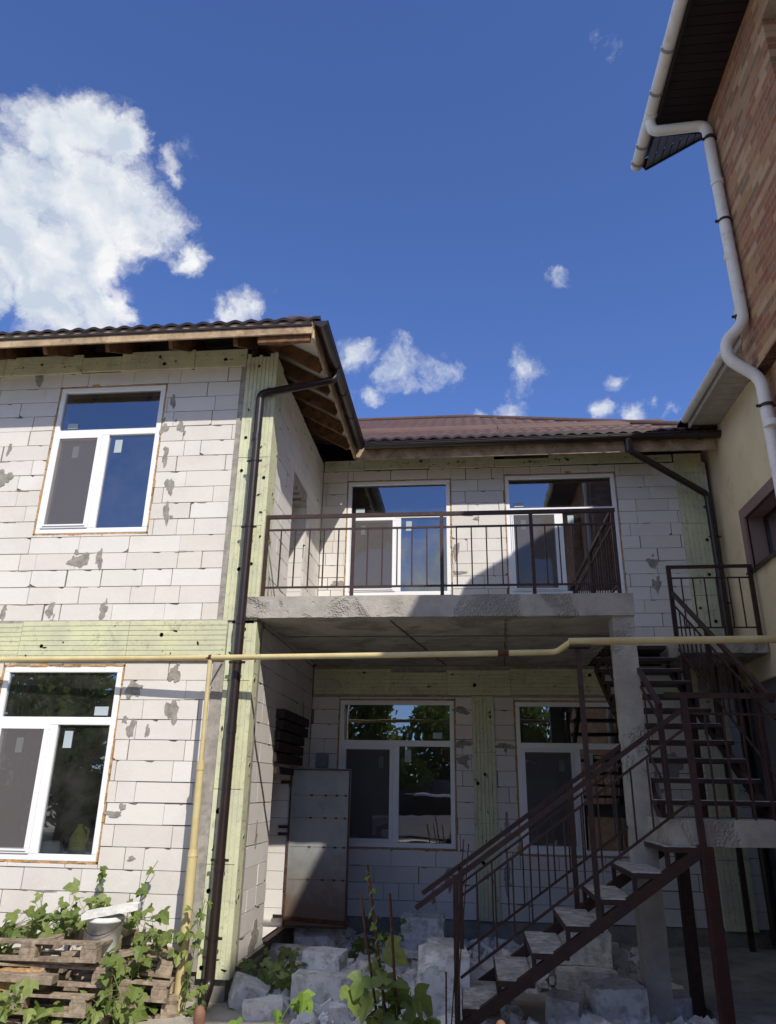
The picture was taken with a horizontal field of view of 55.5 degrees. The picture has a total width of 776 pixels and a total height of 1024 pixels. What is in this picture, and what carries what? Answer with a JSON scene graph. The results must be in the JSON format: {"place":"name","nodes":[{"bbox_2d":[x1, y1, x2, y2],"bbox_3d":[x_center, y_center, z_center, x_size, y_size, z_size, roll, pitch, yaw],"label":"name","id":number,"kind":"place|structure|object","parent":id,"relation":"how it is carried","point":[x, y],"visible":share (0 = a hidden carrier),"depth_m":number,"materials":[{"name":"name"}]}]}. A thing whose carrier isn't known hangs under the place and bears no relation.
{"place":"outdoors","nodes":[
{"label":"outdoors","id":0,"kind":"place"},
{"bbox_2d":[45,943,549,1023],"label":"ground","id":1,"kind":"structure","parent":0,"point":[532,1006],"depth_m":6.44,"materials":[{"name":"grey concrete"}]},
{"bbox_2d":[6,1015,23,1023],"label":"pallet","id":2,"kind":"object","parent":1,"relation":"on","point":[14,1019],"visible":0.59,"depth_m":5.88,"materials":[{"name":"brown wood"}]},
{"bbox_2d":[0,978,38,1023],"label":"hop plant","id":3,"kind":"object","parent":1,"relation":"on","point":[29,985],"visible":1,"depth_m":5.59,"materials":[{"name":"green plant"}]},
{"bbox_2d":[0,877,121,961],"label":"hop plant","id":4,"kind":"object","parent":1,"relation":"on","point":[65,917],"visible":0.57,"depth_m":6.54,"materials":[{"name":"green plant"}]},
{"bbox_2d":[0,990,122,1023],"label":"pallet","id":5,"kind":"object","parent":1,"relation":"on","point":[107,1019],"visible":0.12,"depth_m":6.07,"materials":[{"name":"brown wood"}]},
{"bbox_2d":[0,969,129,1018],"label":"pallet","id":6,"kind":"object","parent":5,"relation":"on","point":[76,1002],"visible":0.39,"depth_m":5.89,"materials":[{"name":"brown wood"}]},
{"bbox_2d":[0,947,127,987],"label":"pallet","id":7,"kind":"object","parent":6,"relation":"on","point":[55,967],"visible":0.34,"depth_m":6.04,"materials":[{"name":"brown wood"}]},
{"bbox_2d":[0,966,43,989],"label":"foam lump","id":8,"kind":"object","parent":7,"relation":"on","point":[5,985],"visible":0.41,"depth_m":5.98,"materials":[{"name":"plastic"}]},
{"bbox_2d":[0,969,58,985],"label":"plank","id":9,"kind":"object","parent":8,"relation":"on","point":[41,978],"visible":0.92,"depth_m":5.86,"materials":[{"name":"brown wood"}]},
{"bbox_2d":[0,925,138,963],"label":"pallet","id":10,"kind":"object","parent":7,"relation":"on","point":[90,951],"visible":0.78,"depth_m":6.05,"materials":[{"name":"brown wood"}]},
{"bbox_2d":[85,913,124,956],"bbox_3d":[-2.442,3.631,6.335,0.324,0.290,0.333,-1,-21,6],"label":"bucket","id":11,"kind":"object","parent":10,"relation":"on","point":[109,927],"visible":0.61,"depth_m":6.25,"materials":[{"name":"white plastic"}]},
{"bbox_2d":[81,902,141,919],"bbox_3d":[-2.389,3.455,6.405,0.464,0.122,0.264,4,-21,-7],"label":"foam board","id":12,"kind":"object","parent":11,"relation":"on","point":[111,910],"visible":1,"depth_m":6.31,"materials":[{"name":"white plastic"}]},
{"bbox_2d":[80,945,151,965],"bbox_3d":[-2.319,3.800,6.326,0.090,0.065,0.631,-15,-26,36],"label":"plank","id":13,"kind":"object","parent":7,"relation":"on","point":[125,953],"visible":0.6,"depth_m":6.34,"materials":[{"name":"brown wood"}]},
{"bbox_2d":[28,945,148,1023],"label":"hop plant","id":14,"kind":"object","parent":1,"relation":"on","point":[122,1013],"visible":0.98,"depth_m":5.83,"materials":[{"name":"green plant"}]},
{"bbox_2d":[84,988,180,1018],"bbox_3d":[-2.239,4.296,6.470,0.810,0.144,0.500,5,-21,-11],"label":"pallet","id":15,"kind":"object","parent":1,"relation":"on","point":[169,1009],"visible":0.19,"depth_m":6.32,"materials":[{"name":"brown wood"}]},
{"bbox_2d":[79,968,175,1003],"bbox_3d":[-2.254,4.149,6.503,0.760,0.144,0.450,4,-19,1],"label":"pallet","id":16,"kind":"object","parent":15,"relation":"on","point":[162,989],"visible":0.52,"depth_m":6.31,"materials":[{"name":"brown wood"}]},
{"bbox_2d":[94,943,174,978],"bbox_3d":[-2.266,3.969,6.590,0.700,0.144,0.420,14,-16,-10],"label":"pallet","id":17,"kind":"object","parent":16,"relation":"on","point":[164,967],"visible":0.45,"depth_m":6.45,"materials":[{"name":"brown wood"}]},
{"bbox_2d":[112,883,195,1023],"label":"hop plant","id":18,"kind":"object","parent":1,"relation":"on","point":[160,937],"visible":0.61,"depth_m":6.48,"materials":[{"name":"green plant"}]},
{"bbox_2d":[177,900,212,1017],"bbox_3d":[-1.704,3.995,6.474,0.314,1.073,0.237,-1,-21,6],"label":"hop plant","id":19,"kind":"object","parent":1,"relation":"on","point":[196,993],"visible":0.95,"depth_m":6.47,"materials":[{"name":"green plant"}]},
{"bbox_2d":[193,1005,205,1023],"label":"stake","id":20,"kind":"object","parent":1,"relation":"on","point":[199,1016],"visible":1,"depth_m":2.61,"materials":[{"name":"brown wood"}]},
{"bbox_2d":[228,971,270,1009],"bbox_3d":[-1.256,4.351,6.684,0.376,0.309,0.302,6,-21,-13],"label":"broken block","id":21,"kind":"object","parent":1,"relation":"on","point":[244,986],"depth_m":6.59,"materials":[{"name":"grey concrete"}]},
{"bbox_2d":[242,994,283,1020],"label":"broken block","id":22,"kind":"object","parent":1,"relation":"on","point":[259,1008],"depth_m":6.24,"materials":[{"name":"grey concrete"}]},
{"bbox_2d":[230,946,307,995],"bbox_3d":[-0.908,4.539,6.901,0.967,0.753,0.991,-17,-27,39],"label":"hop plant","id":23,"kind":"object","parent":1,"relation":"on","point":[283,981],"visible":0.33,"depth_m":6.84,"materials":[{"name":"green plant"}]},
{"bbox_2d":[229,988,315,1023],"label":"hop plant","id":24,"kind":"object","parent":1,"relation":"on","point":[303,1000],"visible":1,"depth_m":4.33,"materials":[{"name":"green plant"}]},
{"bbox_2d":[269,943,310,966],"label":"broken block","id":25,"kind":"object","parent":1,"relation":"on","point":[273,950],"depth_m":8.20,"materials":[{"name":"grey concrete"}]},
{"bbox_2d":[293,928,335,947],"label":"broken block","id":26,"kind":"object","parent":1,"relation":"on","point":[318,937],"depth_m":8.78,"materials":[{"name":"grey concrete"}]},
{"bbox_2d":[289,968,361,1015],"bbox_3d":[-0.544,4.279,6.556,0.576,0.342,0.376,-3,-21,10],"label":"broken block","id":27,"kind":"object","parent":1,"relation":"on","point":[324,986],"depth_m":6.44,"materials":[{"name":"grey concrete"}]},
{"bbox_2d":[301,945,347,970],"bbox_3d":[-0.575,4.130,6.831,0.376,0.153,0.269,-5,-21,14],"label":"broken block","id":28,"kind":"object","parent":27,"relation":"on","point":[316,957],"depth_m":6.73,"materials":[{"name":"grey concrete"}]},
{"bbox_2d":[359,891,377,1019],"bbox_3d":[-0.078,3.153,4.701,0.265,1.308,0.018,-5,-22,17],"label":"rebar rod","id":29,"kind":"object","parent":1,"relation":"on","point":[367,945],"visible":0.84,"depth_m":4.83,"materials":[{"name":"brown metal"}]},
{"bbox_2d":[342,915,406,960],"bbox_3d":[-0.137,5.049,8.464,0.850,0.766,0.638,-1,-21,6],"label":"hop plant","id":30,"kind":"object","parent":1,"relation":"on","point":[359,944],"visible":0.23,"depth_m":8.46,"materials":[{"name":"green plant"}]},
{"bbox_2d":[366,864,386,1010],"bbox_3d":[-0.032,3.084,4.749,0.256,1.473,0.018,-1,-21,6],"label":"rebar rod","id":31,"kind":"object","parent":1,"relation":"on","point":[375,931],"visible":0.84,"depth_m":4.87,"materials":[{"name":"brown metal"}]},
{"bbox_2d":[357,959,400,997],"bbox_3d":[-0.108,4.537,7.163,0.396,0.315,0.311,9,-22,-21],"label":"broken block","id":32,"kind":"object","parent":1,"relation":"on","point":[362,964],"depth_m":7.12,"materials":[{"name":"grey concrete"}]},
{"bbox_2d":[0,315,775,1023],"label":"block house","id":33,"kind":"structure","parent":1,"relation":"on","point":[238,487],"depth_m":9.20,"materials":[{"name":"aerated concrete blocks"},{"name":"cast concrete"},{"name":"white plastic"}]},
{"bbox_2d":[40,840,63,852],"bbox_3d":[-3.447,3.424,7.555,0.232,0.116,0.170,2,-21,-3],"label":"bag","id":34,"kind":"object","parent":33,"relation":"on","point":[49,846],"visible":0.86,"depth_m":7.49,"materials":[{"name":"grey plastic"}]},
{"bbox_2d":[0,663,124,864],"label":"window","id":35,"kind":"structure","parent":33,"relation":"in","point":[28,745],"depth_m":7.62,"materials":[{"name":"white plastic"}]},
{"bbox_2d":[67,824,89,852],"bbox_3d":[-3.153,3.333,7.535,0.206,0.270,0.131,-1,-21,6],"label":"jug","id":36,"kind":"object","parent":33,"relation":"on","point":[78,839],"visible":1,"depth_m":7.49,"materials":[{"name":"green plastic"}]},
{"bbox_2d":[33,383,167,535],"bbox_3d":[-3.421,-0.657,8.875,1.449,2.000,0.097,-1,-21,6],"label":"window","id":37,"kind":"structure","parent":33,"relation":"in","point":[71,492],"depth_m":8.80,"materials":[{"name":"white plastic"}]},
{"bbox_2d":[91,861,157,927],"bbox_3d":[-2.507,3.621,6.964,0.601,0.615,0.210,-1,-21,6],"label":"hop plant","id":38,"kind":"object","parent":33,"relation":"attached to","point":[102,874],"visible":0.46,"depth_m":7.02,"materials":[{"name":"green plant"}]},
{"bbox_2d":[272,768,351,929],"bbox_3d":[-0.918,4.086,9.035,0.885,1.785,0.060,-1,-21,6],"label":"door","id":39,"kind":"structure","parent":33,"relation":"in","point":[318,831],"depth_m":9.00,"materials":[{"name":"grey metal"}]},
{"bbox_2d":[312,753,332,766],"bbox_3d":[-0.928,3.504,10.421,0.310,0.190,0.068,-1,-21,6],"label":"meter box","id":40,"kind":"object","parent":33,"relation":"attached to","point":[322,760],"visible":1,"depth_m":10.39,"materials":[{"name":"grey paint"}]},
{"bbox_2d":[337,699,457,851],"bbox_3d":[0.104,3.636,10.325,1.713,2.018,0.097,-1,-21,6],"label":"window","id":41,"kind":"structure","parent":33,"relation":"in","point":[374,764],"depth_m":10.26,"materials":[{"name":"white plastic"}]},
{"bbox_2d":[344,478,452,595],"bbox_3d":[0.157,0.397,11.543,1.711,1.973,0.097,-1,-21,6],"label":"window","id":42,"kind":"structure","parent":33,"relation":"in","point":[389,535],"depth_m":11.47,"materials":[{"name":"white plastic"}]},
{"bbox_2d":[503,471,626,593],"bbox_3d":[2.676,0.327,11.292,1.775,2.048,0.097,-1,-21,6],"label":"window","id":43,"kind":"structure","parent":33,"relation":"in","point":[523,536],"depth_m":11.24,"materials":[{"name":"white plastic"}]},
{"bbox_2d":[513,700,629,857],"bbox_3d":[2.624,3.600,10.061,1.787,2.055,0.097,-1,-21,6],"label":"window","id":44,"kind":"structure","parent":33,"relation":"in","point":[542,769],"depth_m":10.05,"materials":[{"name":"white plastic"}]},
{"bbox_2d":[0,635,775,1012],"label":"gas pipe","id":45,"kind":"object","parent":1,"relation":"on","point":[188,889],"visible":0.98,"depth_m":6.99,"materials":[{"name":"yellow metal"}]},
{"bbox_2d":[340,936,440,1023],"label":"hop plant","id":46,"kind":"object","parent":1,"relation":"on","point":[357,994],"visible":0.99,"depth_m":4.71,"materials":[{"name":"green plant"}]},
{"bbox_2d":[365,870,383,969],"bbox_3d":[-0.091,2.700,4.900,0.136,0.593,0.085,-1,-21,6],"label":"hop shoot","id":47,"kind":"object","parent":46,"relation":"attached to","point":[373,926],"visible":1,"depth_m":4.87,"materials":[{"name":"green plant"}]},
{"bbox_2d":[388,893,397,1020],"bbox_3d":[0.054,3.162,4.710,0.122,1.301,0.018,-1,-21,6],"label":"rebar rod","id":48,"kind":"object","parent":1,"relation":"on","point":[392,945],"visible":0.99,"depth_m":4.82,"materials":[{"name":"brown metal"}]},
{"bbox_2d":[387,932,417,949],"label":"broken block","id":49,"kind":"object","parent":1,"relation":"on","point":[408,944],"depth_m":8.57,"materials":[{"name":"grey concrete"}]},
{"bbox_2d":[395,949,417,971],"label":"broken block","id":50,"kind":"object","parent":1,"relation":"on","point":[403,968],"depth_m":7.98,"materials":[{"name":"grey concrete"}]},
{"bbox_2d":[404,949,418,958],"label":"broken block","id":51,"kind":"object","parent":50,"relation":"on","point":[411,954],"depth_m":7.90,"materials":[{"name":"grey concrete"}]},
{"bbox_2d":[406,939,426,949],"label":"broken block","id":52,"kind":"object","parent":1,"relation":"on","point":[420,942],"depth_m":8.67,"materials":[{"name":"grey concrete"}]},
{"bbox_2d":[400,911,444,939],"bbox_3d":[0.422,4.992,8.900,0.522,0.268,0.377,-1,-21,6],"label":"broken block","id":53,"kind":"object","parent":52,"relation":"on","point":[418,925],"depth_m":8.75,"materials":[{"name":"grey concrete"}]},
{"bbox_2d":[427,936,453,943],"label":"broken block","id":54,"kind":"object","parent":1,"relation":"on","point":[449,939],"depth_m":7.32,"materials":[{"name":"grey concrete"}]},
{"bbox_2d":[417,942,469,1017],"bbox_3d":[0.488,4.230,6.645,0.470,0.543,0.515,1,-21,0],"label":"broken block","id":55,"kind":"object","parent":1,"relation":"on","point":[435,962],"depth_m":6.46,"materials":[{"name":"grey concrete"}]},
{"bbox_2d":[445,972,446,1023],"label":"rebar rod","id":56,"kind":"object","parent":1,"relation":"on","point":[445,997],"visible":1,"depth_m":5.81,"materials":[{"name":"brown metal"}]},
{"bbox_2d":[451,839,463,1023],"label":"rebar rod","id":57,"kind":"object","parent":1,"relation":"on","point":[457,932],"visible":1,"depth_m":5.95,"materials":[{"name":"brown metal"}]},
{"bbox_2d":[455,844,468,1023],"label":"rebar rod","id":58,"kind":"object","parent":1,"relation":"on","point":[461,936],"visible":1,"depth_m":5.89,"materials":[{"name":"brown metal"}]},
{"bbox_2d":[241,927,718,1023],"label":"rubble","id":59,"kind":"object","parent":1,"relation":"on","point":[330,1011],"visible":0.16,"depth_m":6.41,"materials":[{"name":"grey concrete"}]},
{"bbox_2d":[610,941,629,973],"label":"broken block","id":60,"kind":"object","parent":59,"relation":"on","point":[620,959],"depth_m":7.80,"materials":[{"name":"grey concrete"}]},
{"bbox_2d":[469,960,493,978],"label":"broken block","id":61,"kind":"object","parent":1,"relation":"on","point":[486,966],"depth_m":7.33,"materials":[{"name":"grey concrete"}]},
{"bbox_2d":[496,1019,504,1023],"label":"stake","id":62,"kind":"object","parent":1,"relation":"on","point":[500,1021],"visible":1,"depth_m":2.52,"materials":[{"name":"brown wood"}]},
{"bbox_2d":[499,948,540,965],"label":"broken block","id":63,"kind":"object","parent":1,"relation":"on","point":[507,951],"depth_m":8.06,"materials":[{"name":"grey concrete"}]},
{"bbox_2d":[545,988,582,1023],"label":"broken block","id":64,"kind":"object","parent":1,"relation":"on","point":[558,1002],"depth_m":6.32,"materials":[{"name":"grey concrete"}]},
{"bbox_2d":[556,964,617,991],"bbox_3d":[1.938,4.584,7.188,0.573,0.255,0.352,-2,-21,9],"label":"broken block","id":65,"kind":"object","parent":1,"relation":"on","point":[570,978],"depth_m":7.08,"materials":[{"name":"grey concrete"}]},
{"bbox_2d":[558,929,612,967],"bbox_3d":[1.950,4.416,7.519,0.622,0.315,0.362,-1,-21,6],"label":"broken block","id":66,"kind":"object","parent":65,"relation":"on","point":[597,951],"depth_m":7.34,"materials":[{"name":"grey concrete"}]},
{"bbox_2d":[415,564,775,1023],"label":"staircase","id":67,"kind":"structure","parent":1,"relation":"on","point":[688,842],"depth_m":6.42,"materials":[{"name":"metal"}]},
{"bbox_2d":[582,977,650,1022],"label":"broken block","id":68,"kind":"object","parent":1,"relation":"on","point":[612,998],"depth_m":6.26,"materials":[{"name":"grey concrete"}]},
{"bbox_2d":[673,992,692,1020],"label":"broken block","id":69,"kind":"object","parent":1,"relation":"on","point":[683,1001],"depth_m":6.44,"materials":[{"name":"grey concrete"}]},
{"bbox_2d":[621,944,775,1023],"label":"concrete pad","id":70,"kind":"object","parent":1,"relation":"on","point":[753,978],"visible":0.47,"depth_m":7.57,"materials":[{"name":"grey concrete"}]},
{"bbox_2d":[631,0,775,494],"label":"brick building","id":71,"kind":"structure","parent":1,"relation":"on","point":[713,87],"depth_m":7.13,"materials":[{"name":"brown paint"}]},
{"bbox_2d":[658,336,775,909],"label":"cream house","id":72,"kind":"structure","parent":1,"relation":"on","point":[738,474],"depth_m":9.92,"materials":[{"name":"paint"}]},
{"bbox_2d":[763,506,775,553],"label":"window","id":73,"kind":"structure","parent":72,"relation":"in","point":[769,519],"depth_m":9.74,"materials":[{"name":"glass"}]},
{"bbox_2d":[0,0,735,420],"label":"sky","id":74,"kind":"structure","parent":0,"point":[452,187],"materials":[{"name":"blue"}]}
]}

